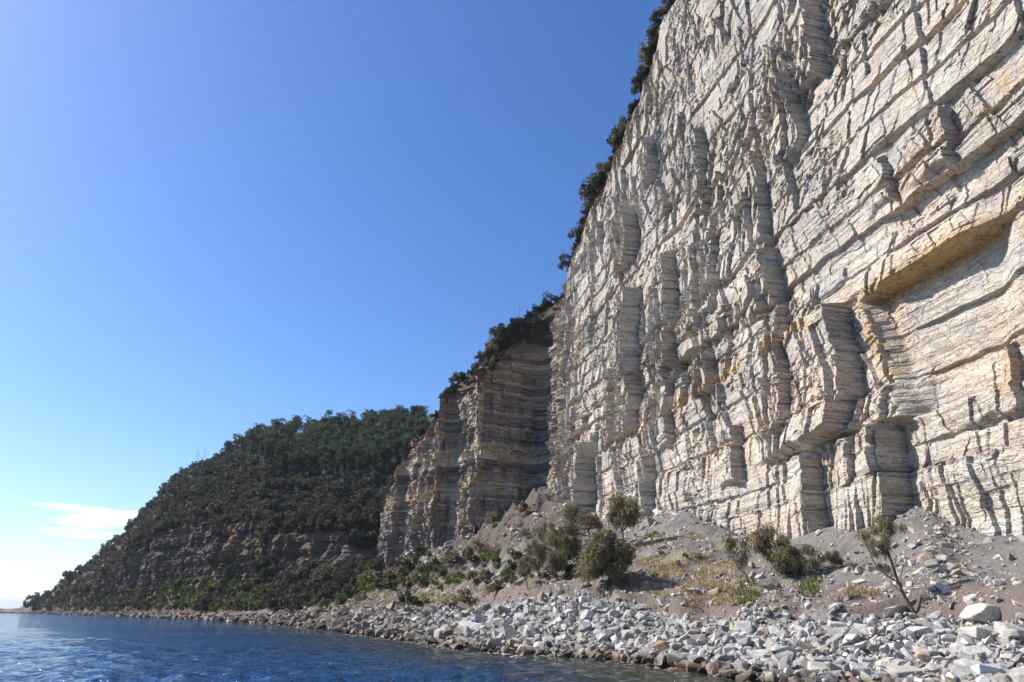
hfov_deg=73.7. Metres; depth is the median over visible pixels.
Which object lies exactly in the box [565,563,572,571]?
bush
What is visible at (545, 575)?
bush
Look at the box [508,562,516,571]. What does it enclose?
bush
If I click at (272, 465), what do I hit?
bush
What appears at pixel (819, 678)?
boulder
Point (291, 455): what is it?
gum tree
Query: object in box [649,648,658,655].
boulder
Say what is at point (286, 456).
gum tree
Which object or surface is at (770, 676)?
boulder
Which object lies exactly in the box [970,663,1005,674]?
boulder
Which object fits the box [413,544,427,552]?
bush
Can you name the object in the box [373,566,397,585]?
shrub
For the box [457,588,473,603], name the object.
shrub
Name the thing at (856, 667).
boulder
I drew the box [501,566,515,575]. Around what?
bush
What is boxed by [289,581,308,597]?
bush
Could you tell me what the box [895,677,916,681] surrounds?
boulder
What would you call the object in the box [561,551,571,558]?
bush
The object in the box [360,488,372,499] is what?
bush
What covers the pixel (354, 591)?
bush
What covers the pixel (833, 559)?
sheoak shrub
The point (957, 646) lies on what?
boulder
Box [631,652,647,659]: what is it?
boulder
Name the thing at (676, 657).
boulder
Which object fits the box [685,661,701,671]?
boulder
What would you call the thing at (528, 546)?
bush
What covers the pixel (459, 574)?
shrub
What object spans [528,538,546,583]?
sheoak tree
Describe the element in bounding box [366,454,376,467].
gum tree
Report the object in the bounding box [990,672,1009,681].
boulder
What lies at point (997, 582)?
boulder
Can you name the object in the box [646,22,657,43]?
shrub
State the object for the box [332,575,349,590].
bush
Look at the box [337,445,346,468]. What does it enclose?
gum tree
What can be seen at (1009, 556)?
boulder
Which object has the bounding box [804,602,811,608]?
boulder
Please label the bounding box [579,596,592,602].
boulder
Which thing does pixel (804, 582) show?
green grass
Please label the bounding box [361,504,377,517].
bush
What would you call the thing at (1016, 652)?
boulder
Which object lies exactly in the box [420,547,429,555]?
bush
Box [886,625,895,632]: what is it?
boulder
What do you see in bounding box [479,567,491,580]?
shrub
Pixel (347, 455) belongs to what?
gum tree
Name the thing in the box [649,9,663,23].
shrub
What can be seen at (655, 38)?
shrub
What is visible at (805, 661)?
boulder
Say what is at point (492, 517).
shrub
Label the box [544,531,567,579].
sheoak tree
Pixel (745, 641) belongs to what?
boulder
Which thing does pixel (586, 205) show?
shrub
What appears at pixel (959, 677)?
boulder
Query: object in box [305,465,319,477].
bush
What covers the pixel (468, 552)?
shrub
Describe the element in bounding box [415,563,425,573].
bush
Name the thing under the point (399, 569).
bush
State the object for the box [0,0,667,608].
sky
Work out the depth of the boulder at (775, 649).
28.27 m
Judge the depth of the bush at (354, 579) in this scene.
149.61 m
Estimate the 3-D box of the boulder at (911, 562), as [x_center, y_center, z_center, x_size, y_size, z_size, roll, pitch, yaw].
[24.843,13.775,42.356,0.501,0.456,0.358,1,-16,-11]
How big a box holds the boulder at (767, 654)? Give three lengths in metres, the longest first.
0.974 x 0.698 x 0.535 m
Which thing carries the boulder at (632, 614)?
on the beach at (819, 614)
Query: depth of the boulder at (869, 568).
44.39 m
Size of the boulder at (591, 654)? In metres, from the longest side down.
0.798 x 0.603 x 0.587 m
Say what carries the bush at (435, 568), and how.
on the scree slope at (1009, 610)
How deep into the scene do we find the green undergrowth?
207.35 m
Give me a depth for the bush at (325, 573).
162.06 m
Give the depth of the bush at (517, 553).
90.04 m
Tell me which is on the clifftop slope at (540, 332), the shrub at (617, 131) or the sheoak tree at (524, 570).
the shrub at (617, 131)
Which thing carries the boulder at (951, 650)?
on the beach at (819, 614)
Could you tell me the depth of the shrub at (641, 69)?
127.31 m
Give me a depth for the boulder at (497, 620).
53.63 m
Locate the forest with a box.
[245,404,429,467]
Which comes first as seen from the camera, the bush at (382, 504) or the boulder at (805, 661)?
the boulder at (805, 661)
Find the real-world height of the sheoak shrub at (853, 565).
0.944 m
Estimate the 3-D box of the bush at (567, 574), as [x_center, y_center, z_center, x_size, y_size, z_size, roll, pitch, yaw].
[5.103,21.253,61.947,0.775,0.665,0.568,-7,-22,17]
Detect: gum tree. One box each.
[231,441,236,453]
[236,436,245,449]
[245,439,255,454]
[246,431,257,447]
[246,432,257,451]
[254,444,259,455]
[257,442,265,464]
[258,442,272,460]
[263,439,271,455]
[281,453,288,465]
[288,451,298,466]
[292,452,302,467]
[302,450,312,472]
[318,458,328,473]
[321,458,329,473]
[322,451,331,473]
[330,454,339,473]
[334,447,345,471]
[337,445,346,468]
[337,454,344,469]
[342,451,353,470]
[352,455,362,469]
[362,457,367,469]
[363,445,373,456]
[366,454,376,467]
[370,449,379,469]
[376,447,383,463]
[377,444,385,463]
[383,445,393,466]
[384,455,390,467]
[389,444,399,463]
[390,439,401,461]
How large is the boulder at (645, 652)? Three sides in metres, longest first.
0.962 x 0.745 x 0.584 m
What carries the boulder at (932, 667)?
on the beach at (819, 614)
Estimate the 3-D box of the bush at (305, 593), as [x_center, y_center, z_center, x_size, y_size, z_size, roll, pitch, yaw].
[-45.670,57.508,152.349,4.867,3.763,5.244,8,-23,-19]
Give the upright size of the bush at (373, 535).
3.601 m
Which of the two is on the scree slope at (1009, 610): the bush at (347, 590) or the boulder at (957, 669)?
the bush at (347, 590)
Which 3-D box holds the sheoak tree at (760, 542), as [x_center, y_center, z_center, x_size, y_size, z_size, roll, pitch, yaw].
[19.811,15.848,52.034,4.218,4.050,3.050,10,-23,-23]
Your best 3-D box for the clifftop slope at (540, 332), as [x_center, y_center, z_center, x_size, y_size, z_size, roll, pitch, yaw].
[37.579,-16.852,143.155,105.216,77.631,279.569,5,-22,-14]
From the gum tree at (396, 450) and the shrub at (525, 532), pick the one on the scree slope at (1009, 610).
the shrub at (525, 532)
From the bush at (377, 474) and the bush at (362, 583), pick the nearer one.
the bush at (362, 583)
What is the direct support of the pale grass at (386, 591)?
on the scree slope at (1009, 610)
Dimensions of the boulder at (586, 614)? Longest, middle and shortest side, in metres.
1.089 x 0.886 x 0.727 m
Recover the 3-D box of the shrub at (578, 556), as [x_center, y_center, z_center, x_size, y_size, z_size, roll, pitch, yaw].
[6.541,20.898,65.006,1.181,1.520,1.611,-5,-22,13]
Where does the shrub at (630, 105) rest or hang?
on the cliff
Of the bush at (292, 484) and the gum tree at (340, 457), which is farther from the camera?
the gum tree at (340, 457)
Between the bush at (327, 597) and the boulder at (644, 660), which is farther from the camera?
the bush at (327, 597)
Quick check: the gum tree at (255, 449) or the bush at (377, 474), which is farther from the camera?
the gum tree at (255, 449)
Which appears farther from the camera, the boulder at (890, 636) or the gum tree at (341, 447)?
the gum tree at (341, 447)
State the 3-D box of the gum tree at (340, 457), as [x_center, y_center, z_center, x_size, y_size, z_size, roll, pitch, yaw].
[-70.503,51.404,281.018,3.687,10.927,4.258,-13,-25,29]
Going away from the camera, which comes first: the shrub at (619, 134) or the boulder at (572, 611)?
the boulder at (572, 611)
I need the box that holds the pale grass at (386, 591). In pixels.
[346,519,546,609]
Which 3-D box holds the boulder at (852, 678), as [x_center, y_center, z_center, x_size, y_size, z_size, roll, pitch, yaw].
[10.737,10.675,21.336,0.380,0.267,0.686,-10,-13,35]
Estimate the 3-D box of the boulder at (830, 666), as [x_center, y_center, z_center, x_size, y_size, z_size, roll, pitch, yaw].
[11.172,11.461,23.623,0.969,0.518,0.573,39,2,6]
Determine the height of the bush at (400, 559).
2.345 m
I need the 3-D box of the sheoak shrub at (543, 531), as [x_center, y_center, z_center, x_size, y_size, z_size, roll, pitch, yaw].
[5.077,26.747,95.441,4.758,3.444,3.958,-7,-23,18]
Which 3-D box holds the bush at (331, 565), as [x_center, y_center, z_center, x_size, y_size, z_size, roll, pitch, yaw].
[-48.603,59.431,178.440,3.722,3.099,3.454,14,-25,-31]
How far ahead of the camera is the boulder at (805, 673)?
23.90 m
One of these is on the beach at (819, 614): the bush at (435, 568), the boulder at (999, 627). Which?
the boulder at (999, 627)
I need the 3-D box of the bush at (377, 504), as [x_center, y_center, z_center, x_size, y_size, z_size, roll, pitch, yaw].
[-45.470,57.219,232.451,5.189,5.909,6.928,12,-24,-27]
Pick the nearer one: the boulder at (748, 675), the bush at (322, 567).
the boulder at (748, 675)
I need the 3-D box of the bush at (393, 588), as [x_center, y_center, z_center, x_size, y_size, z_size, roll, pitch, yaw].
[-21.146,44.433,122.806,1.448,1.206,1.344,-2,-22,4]
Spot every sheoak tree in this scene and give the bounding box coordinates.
[516,554,533,589]
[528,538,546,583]
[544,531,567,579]
[555,522,582,562]
[604,492,641,542]
[720,531,751,583]
[746,520,802,573]
[855,514,915,613]
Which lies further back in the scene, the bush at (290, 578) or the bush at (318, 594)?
the bush at (290, 578)
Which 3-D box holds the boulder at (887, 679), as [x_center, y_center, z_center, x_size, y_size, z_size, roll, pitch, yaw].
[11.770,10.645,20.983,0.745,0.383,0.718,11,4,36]
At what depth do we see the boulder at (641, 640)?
36.29 m
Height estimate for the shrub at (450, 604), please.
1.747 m
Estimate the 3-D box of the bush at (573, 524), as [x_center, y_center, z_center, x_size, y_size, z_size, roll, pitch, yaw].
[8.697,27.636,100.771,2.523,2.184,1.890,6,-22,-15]
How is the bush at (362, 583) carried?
on the scree slope at (1009, 610)
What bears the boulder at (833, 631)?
on the beach at (819, 614)
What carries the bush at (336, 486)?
on the headland
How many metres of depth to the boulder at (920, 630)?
28.39 m
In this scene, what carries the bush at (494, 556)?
on the scree slope at (1009, 610)
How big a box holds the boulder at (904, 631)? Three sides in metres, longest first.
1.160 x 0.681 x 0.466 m
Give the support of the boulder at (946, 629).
on the beach at (819, 614)
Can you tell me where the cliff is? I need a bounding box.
[376,0,1023,566]
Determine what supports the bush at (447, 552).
on the scree slope at (1009, 610)
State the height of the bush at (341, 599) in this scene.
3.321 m
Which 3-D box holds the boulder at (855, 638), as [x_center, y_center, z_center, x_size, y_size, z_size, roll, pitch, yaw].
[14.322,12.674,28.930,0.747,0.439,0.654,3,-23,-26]
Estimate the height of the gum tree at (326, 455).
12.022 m
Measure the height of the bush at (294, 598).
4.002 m
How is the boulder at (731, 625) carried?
on the beach at (819, 614)
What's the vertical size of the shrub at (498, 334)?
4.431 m
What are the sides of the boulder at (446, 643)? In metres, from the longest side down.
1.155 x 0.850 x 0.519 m
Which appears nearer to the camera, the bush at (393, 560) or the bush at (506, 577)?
the bush at (506, 577)
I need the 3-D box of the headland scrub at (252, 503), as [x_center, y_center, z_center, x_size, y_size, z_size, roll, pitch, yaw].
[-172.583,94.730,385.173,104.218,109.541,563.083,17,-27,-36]
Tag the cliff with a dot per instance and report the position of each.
(792, 300)
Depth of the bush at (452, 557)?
119.79 m
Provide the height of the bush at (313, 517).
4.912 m
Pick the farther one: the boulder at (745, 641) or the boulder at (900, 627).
the boulder at (745, 641)
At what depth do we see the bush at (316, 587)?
151.00 m
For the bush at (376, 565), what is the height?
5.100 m
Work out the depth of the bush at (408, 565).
129.54 m
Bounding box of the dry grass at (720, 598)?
[627,532,883,612]
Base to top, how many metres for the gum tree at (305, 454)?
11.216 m
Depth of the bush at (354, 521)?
194.05 m
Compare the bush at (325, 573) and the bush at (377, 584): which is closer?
the bush at (377, 584)
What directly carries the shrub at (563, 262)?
on the clifftop slope at (540, 332)
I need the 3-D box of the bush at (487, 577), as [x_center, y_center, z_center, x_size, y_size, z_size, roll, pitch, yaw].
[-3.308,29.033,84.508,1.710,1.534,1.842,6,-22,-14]
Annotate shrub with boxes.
[351,590,367,602]
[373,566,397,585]
[414,423,423,434]
[441,594,457,608]
[449,372,458,383]
[450,563,466,579]
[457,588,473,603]
[462,545,477,561]
[465,569,479,583]
[472,539,487,552]
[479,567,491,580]
[484,337,498,352]
[484,510,498,524]
[486,543,500,554]
[489,322,509,336]
[489,351,499,359]
[489,357,495,363]
[493,331,502,343]
[497,331,512,344]
[514,499,529,511]
[519,528,529,537]
[531,303,543,310]
[532,316,543,324]
[534,521,564,543]
[541,291,557,306]
[557,253,570,269]
[561,502,580,523]
[567,222,582,238]
[574,508,603,534]
[574,527,636,589]
[575,552,583,561]
[578,177,593,203]
[578,216,584,225]
[581,200,590,208]
[587,161,609,191]
[588,182,601,192]
[590,173,601,188]
[590,177,600,186]
[599,172,604,183]
[606,123,623,146]
[608,128,622,146]
[613,572,628,587]
[615,130,623,143]
[618,113,629,131]
[628,101,635,108]
[630,77,641,95]
[632,64,647,80]
[637,39,648,66]
[639,67,649,74]
[645,39,656,54]
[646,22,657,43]
[646,50,652,58]
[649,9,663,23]
[652,36,657,46]
[653,20,662,30]
[658,1,670,15]
[768,543,824,577]
[775,587,783,597]
[817,549,844,571]
[843,583,853,599]
[848,560,862,571]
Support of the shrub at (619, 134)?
on the clifftop slope at (540, 332)
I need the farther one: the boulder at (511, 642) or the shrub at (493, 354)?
the shrub at (493, 354)
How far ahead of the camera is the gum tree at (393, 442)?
296.04 m
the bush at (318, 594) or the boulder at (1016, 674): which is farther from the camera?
the bush at (318, 594)
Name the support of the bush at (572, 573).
on the scree slope at (1009, 610)
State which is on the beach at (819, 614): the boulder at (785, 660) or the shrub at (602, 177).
the boulder at (785, 660)
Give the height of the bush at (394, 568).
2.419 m
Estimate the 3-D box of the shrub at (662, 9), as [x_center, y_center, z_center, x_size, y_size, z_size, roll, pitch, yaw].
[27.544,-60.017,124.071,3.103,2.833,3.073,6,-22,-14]
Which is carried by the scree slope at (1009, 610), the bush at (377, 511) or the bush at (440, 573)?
the bush at (440, 573)
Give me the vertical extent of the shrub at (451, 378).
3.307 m
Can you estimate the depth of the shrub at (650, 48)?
125.29 m
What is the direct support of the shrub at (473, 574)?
on the scree slope at (1009, 610)
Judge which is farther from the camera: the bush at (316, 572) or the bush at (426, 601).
the bush at (316, 572)
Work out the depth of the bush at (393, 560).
154.60 m
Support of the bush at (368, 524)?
on the headland
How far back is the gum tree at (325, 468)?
274.93 m
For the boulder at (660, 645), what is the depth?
34.30 m
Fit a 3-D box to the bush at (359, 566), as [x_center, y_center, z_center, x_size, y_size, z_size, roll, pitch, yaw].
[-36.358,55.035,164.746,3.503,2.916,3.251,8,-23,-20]
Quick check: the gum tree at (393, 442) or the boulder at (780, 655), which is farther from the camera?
the gum tree at (393, 442)
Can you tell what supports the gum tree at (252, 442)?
on the headland
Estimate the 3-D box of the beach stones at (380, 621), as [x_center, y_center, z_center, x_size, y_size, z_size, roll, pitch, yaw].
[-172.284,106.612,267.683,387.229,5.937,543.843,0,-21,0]
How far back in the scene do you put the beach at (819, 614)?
37.28 m
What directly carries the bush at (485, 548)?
on the scree slope at (1009, 610)
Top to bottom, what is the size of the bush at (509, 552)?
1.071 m
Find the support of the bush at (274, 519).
on the headland
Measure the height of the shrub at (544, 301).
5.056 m
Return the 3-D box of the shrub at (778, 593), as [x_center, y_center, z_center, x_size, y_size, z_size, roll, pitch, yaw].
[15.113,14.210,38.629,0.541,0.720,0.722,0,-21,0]
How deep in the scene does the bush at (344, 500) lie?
206.78 m
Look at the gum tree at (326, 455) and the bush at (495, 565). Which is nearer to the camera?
the bush at (495, 565)
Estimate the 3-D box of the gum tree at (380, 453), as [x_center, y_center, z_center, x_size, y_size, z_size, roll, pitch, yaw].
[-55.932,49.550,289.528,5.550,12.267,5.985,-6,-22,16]
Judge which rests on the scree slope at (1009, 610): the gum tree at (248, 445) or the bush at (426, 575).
the bush at (426, 575)
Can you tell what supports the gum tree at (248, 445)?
on the headland
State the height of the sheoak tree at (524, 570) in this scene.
3.338 m
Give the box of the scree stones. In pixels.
[334,476,1023,624]
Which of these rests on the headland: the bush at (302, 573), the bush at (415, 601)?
the bush at (302, 573)
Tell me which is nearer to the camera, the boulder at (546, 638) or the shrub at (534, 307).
the boulder at (546, 638)
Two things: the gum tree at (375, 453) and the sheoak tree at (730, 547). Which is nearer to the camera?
the sheoak tree at (730, 547)
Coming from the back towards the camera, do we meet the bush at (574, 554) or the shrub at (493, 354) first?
the shrub at (493, 354)
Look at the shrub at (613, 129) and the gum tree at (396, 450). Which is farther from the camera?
the gum tree at (396, 450)
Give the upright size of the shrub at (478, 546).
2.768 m
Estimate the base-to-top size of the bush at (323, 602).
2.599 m
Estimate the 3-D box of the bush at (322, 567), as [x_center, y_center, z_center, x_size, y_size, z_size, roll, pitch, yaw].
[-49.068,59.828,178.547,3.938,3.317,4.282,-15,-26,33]
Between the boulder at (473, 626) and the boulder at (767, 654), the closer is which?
the boulder at (767, 654)
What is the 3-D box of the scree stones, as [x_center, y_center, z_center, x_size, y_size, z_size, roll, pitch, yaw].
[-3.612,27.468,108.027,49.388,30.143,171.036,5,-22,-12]
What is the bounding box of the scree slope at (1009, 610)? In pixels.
[202,482,1023,624]
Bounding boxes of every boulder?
[443,640,450,646]
[459,620,482,631]
[493,617,503,623]
[508,639,521,648]
[513,612,525,621]
[516,644,536,653]
[542,636,555,642]
[565,608,578,615]
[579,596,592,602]
[580,609,594,619]
[588,648,602,658]
[629,612,636,620]
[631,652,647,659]
[634,636,647,646]
[638,650,652,655]
[640,657,653,663]
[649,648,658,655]
[653,640,669,654]
[656,595,665,605]
[667,653,687,667]
[668,668,684,670]
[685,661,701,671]
[687,634,705,640]
[718,654,733,660]
[720,669,736,677]
[729,622,734,629]
[735,669,754,681]
[737,637,752,646]
[747,649,758,656]
[753,650,774,658]
[754,574,765,578]
[764,672,779,681]
[771,644,797,653]
[775,650,795,661]
[778,655,790,667]
[785,668,811,679]
[802,658,809,668]
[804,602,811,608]
[807,656,832,661]
[807,661,827,670]
[815,674,839,681]
[824,627,845,636]
[824,633,843,644]
[824,661,842,677]
[841,634,859,644]
[842,661,859,678]
[849,661,870,674]
[849,675,858,681]
[860,671,875,681]
[866,564,875,571]
[875,657,895,665]
[882,676,894,681]
[885,631,900,641]
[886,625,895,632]
[886,642,900,650]
[886,666,929,677]
[889,623,907,631]
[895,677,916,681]
[900,626,912,634]
[907,559,915,565]
[909,626,932,635]
[925,663,941,671]
[931,628,952,638]
[934,564,944,570]
[938,648,958,656]
[949,642,961,648]
[950,664,974,675]
[953,658,982,665]
[956,675,974,681]
[959,603,999,622]
[959,625,995,640]
[960,643,970,651]
[963,645,986,658]
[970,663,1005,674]
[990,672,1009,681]
[992,579,1004,585]
[993,621,1023,642]
[1001,651,1023,659]
[1006,553,1013,560]
[1009,668,1023,681]
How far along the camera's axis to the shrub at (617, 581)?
49.95 m
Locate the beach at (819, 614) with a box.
[128,589,1023,681]
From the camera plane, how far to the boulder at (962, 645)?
23.19 m
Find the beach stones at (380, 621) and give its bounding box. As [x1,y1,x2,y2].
[31,585,1023,681]
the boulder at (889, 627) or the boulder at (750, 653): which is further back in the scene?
the boulder at (889, 627)
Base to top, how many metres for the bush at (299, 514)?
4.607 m
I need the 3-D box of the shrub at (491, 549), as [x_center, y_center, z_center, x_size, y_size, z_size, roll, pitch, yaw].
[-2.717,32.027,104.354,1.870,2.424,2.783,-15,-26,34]
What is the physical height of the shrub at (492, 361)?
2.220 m
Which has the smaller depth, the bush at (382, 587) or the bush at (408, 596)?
the bush at (408, 596)
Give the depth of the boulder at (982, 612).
29.19 m
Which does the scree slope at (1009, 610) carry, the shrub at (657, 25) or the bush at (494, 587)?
the bush at (494, 587)
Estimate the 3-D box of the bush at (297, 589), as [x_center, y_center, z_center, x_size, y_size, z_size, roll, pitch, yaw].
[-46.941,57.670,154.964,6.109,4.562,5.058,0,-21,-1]
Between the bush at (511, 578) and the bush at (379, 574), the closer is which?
the bush at (511, 578)
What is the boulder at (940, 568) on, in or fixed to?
on the scree slope at (1009, 610)
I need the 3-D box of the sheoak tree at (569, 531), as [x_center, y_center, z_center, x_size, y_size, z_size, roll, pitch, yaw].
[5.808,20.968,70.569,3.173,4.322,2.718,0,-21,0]
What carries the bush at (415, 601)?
on the scree slope at (1009, 610)
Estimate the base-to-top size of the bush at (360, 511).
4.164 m
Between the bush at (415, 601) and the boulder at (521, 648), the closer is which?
the boulder at (521, 648)
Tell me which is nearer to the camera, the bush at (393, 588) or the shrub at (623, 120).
the bush at (393, 588)
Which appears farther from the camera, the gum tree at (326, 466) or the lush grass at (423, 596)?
the gum tree at (326, 466)
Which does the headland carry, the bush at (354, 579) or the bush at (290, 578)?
the bush at (290, 578)
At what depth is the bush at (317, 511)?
201.72 m
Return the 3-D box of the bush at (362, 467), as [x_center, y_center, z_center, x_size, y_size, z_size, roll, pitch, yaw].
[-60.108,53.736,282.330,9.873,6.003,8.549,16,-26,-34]
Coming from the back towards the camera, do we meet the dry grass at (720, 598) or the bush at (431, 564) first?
the bush at (431, 564)
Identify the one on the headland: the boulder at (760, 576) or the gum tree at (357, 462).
the gum tree at (357, 462)
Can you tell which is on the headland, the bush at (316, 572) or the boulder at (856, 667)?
the bush at (316, 572)
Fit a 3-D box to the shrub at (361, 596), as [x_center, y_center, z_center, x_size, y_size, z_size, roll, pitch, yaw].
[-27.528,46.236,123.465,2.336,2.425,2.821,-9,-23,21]
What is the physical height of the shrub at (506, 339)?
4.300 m
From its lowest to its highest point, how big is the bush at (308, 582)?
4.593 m
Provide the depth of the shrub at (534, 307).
181.92 m
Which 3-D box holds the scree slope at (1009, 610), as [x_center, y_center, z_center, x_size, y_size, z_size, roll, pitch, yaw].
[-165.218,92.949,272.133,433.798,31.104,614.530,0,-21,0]
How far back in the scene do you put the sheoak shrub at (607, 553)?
51.10 m
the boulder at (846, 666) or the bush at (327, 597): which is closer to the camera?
the boulder at (846, 666)
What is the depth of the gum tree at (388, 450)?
290.40 m
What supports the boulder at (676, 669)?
on the beach at (819, 614)
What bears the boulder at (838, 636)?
on the beach at (819, 614)
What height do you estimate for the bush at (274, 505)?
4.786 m
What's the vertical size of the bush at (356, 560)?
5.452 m
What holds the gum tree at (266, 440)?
on the headland
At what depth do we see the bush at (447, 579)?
95.62 m
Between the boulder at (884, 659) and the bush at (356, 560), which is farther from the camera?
the bush at (356, 560)
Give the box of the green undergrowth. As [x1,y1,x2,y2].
[149,572,274,611]
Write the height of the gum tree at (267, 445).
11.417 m
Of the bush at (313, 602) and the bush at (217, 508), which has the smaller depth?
the bush at (313, 602)
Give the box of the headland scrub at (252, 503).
[22,432,401,612]
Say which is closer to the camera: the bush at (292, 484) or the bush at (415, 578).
the bush at (415, 578)
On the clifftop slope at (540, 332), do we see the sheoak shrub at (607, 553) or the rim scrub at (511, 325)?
the rim scrub at (511, 325)
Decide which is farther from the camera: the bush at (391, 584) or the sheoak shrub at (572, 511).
the bush at (391, 584)
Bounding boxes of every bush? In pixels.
[197,593,213,610]
[206,499,227,514]
[251,569,268,584]
[263,594,279,609]
[265,457,283,469]
[265,511,287,524]
[267,500,278,510]
[275,573,297,587]
[288,478,300,490]
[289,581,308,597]
[289,593,303,608]
[292,508,305,520]
[293,585,309,597]
[295,566,308,580]
[297,590,309,602]
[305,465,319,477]
[305,573,328,585]
[307,583,327,600]
[308,508,322,517]
[308,597,317,605]
[310,569,321,577]
[311,512,323,521]
[314,517,333,531]
[315,582,337,596]
[315,591,325,601]
[316,563,327,571]
[316,592,331,603]
[317,597,331,608]
[318,569,334,583]
[319,509,339,529]
[320,562,333,572]
[325,480,345,493]
[331,567,354,575]
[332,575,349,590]
[333,592,348,606]
[337,497,355,511]
[339,559,358,568]
[339,583,358,598]
[345,531,361,546]
[348,509,368,524]
[350,571,362,585]
[350,587,357,596]
[354,557,369,568]
[354,563,367,573]
[355,570,374,585]
[356,465,370,474]
[356,505,369,512]
[357,580,370,591]
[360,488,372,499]
[361,470,382,478]
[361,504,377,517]
[361,518,377,531]
[365,581,373,589]
[367,555,385,572]
[368,508,383,524]
[368,533,378,544]
[372,500,383,508]
[373,577,384,587]
[374,571,384,578]
[376,496,386,509]
[378,581,388,589]
[388,556,398,566]
[388,578,397,587]
[390,585,397,590]
[391,566,401,577]
[391,573,404,584]
[394,556,404,566]
[396,590,413,606]
[397,565,406,572]
[401,576,412,587]
[402,551,421,571]
[410,571,423,581]
[411,597,422,605]
[412,551,419,559]
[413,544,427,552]
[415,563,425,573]
[417,576,429,588]
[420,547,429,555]
[422,570,430,579]
[422,598,429,605]
[424,556,441,573]
[428,576,440,586]
[433,564,442,572]
[437,567,446,578]
[441,551,454,562]
[443,550,460,562]
[445,572,456,583]
[478,553,487,560]
[478,569,490,581]
[482,543,489,553]
[483,579,502,594]
[486,551,500,561]
[493,562,498,568]
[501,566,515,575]
[503,573,512,582]
[507,548,514,554]
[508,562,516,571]
[509,575,517,583]
[512,550,522,560]
[526,544,532,553]
[542,568,552,577]
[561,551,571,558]
[564,521,578,533]
[564,572,571,578]
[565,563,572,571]
[570,547,580,557]
[570,567,580,576]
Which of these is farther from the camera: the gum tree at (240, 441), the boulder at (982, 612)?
the gum tree at (240, 441)
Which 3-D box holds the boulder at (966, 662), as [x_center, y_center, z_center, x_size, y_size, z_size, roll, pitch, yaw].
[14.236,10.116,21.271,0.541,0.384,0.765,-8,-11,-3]
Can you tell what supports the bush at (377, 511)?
on the headland
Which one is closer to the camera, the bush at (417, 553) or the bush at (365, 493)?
the bush at (417, 553)
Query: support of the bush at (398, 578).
on the scree slope at (1009, 610)
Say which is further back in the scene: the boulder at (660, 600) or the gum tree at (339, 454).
the gum tree at (339, 454)
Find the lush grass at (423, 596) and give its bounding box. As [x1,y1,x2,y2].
[332,572,471,607]
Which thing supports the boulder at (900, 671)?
on the beach at (819, 614)
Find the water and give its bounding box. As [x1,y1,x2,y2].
[0,613,754,681]
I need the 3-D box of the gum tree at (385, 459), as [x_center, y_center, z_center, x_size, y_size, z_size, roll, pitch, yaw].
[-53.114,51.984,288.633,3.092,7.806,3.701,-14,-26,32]
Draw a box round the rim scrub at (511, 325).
[391,295,561,481]
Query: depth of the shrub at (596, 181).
144.17 m
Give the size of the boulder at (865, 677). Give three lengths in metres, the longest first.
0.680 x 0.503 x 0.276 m
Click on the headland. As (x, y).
(216, 551)
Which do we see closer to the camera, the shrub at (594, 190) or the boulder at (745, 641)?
the boulder at (745, 641)
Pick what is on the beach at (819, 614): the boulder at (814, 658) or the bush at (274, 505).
the boulder at (814, 658)
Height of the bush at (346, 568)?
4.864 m
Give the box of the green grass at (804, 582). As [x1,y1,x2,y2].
[569,529,845,606]
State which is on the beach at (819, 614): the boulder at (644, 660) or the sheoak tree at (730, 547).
the boulder at (644, 660)
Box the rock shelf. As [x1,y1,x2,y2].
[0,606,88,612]
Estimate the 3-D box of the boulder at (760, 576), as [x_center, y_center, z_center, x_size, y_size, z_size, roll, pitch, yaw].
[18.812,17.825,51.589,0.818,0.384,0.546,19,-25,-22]
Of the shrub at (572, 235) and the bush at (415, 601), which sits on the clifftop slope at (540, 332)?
the shrub at (572, 235)
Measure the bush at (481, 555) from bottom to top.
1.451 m
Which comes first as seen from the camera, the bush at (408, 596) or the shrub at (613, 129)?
the bush at (408, 596)
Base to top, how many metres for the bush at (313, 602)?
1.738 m
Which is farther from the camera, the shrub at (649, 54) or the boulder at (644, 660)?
the shrub at (649, 54)
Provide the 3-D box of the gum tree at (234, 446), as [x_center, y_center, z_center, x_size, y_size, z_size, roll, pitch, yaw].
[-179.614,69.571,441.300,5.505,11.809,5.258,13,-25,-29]
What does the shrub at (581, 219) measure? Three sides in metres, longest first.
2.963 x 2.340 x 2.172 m
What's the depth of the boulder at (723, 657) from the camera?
29.45 m
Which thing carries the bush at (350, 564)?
on the scree slope at (1009, 610)
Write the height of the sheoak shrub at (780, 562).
2.726 m
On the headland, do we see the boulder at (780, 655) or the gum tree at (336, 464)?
the gum tree at (336, 464)
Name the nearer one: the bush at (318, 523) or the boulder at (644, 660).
the boulder at (644, 660)
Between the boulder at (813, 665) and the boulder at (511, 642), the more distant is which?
the boulder at (511, 642)
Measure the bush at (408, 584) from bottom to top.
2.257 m
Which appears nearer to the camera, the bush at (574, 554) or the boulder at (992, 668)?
the boulder at (992, 668)
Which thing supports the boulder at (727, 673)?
on the beach at (819, 614)
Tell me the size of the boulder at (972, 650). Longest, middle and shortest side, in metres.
0.839 x 0.578 x 0.337 m
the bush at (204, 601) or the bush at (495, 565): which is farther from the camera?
the bush at (204, 601)
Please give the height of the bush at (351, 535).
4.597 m
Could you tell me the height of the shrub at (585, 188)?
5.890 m
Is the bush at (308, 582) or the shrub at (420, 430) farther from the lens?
the shrub at (420, 430)
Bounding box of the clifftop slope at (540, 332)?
[400,0,675,460]
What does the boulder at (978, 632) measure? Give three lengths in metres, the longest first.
1.370 x 0.982 x 0.656 m
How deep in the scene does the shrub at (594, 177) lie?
144.82 m
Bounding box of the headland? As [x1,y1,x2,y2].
[30,419,432,613]

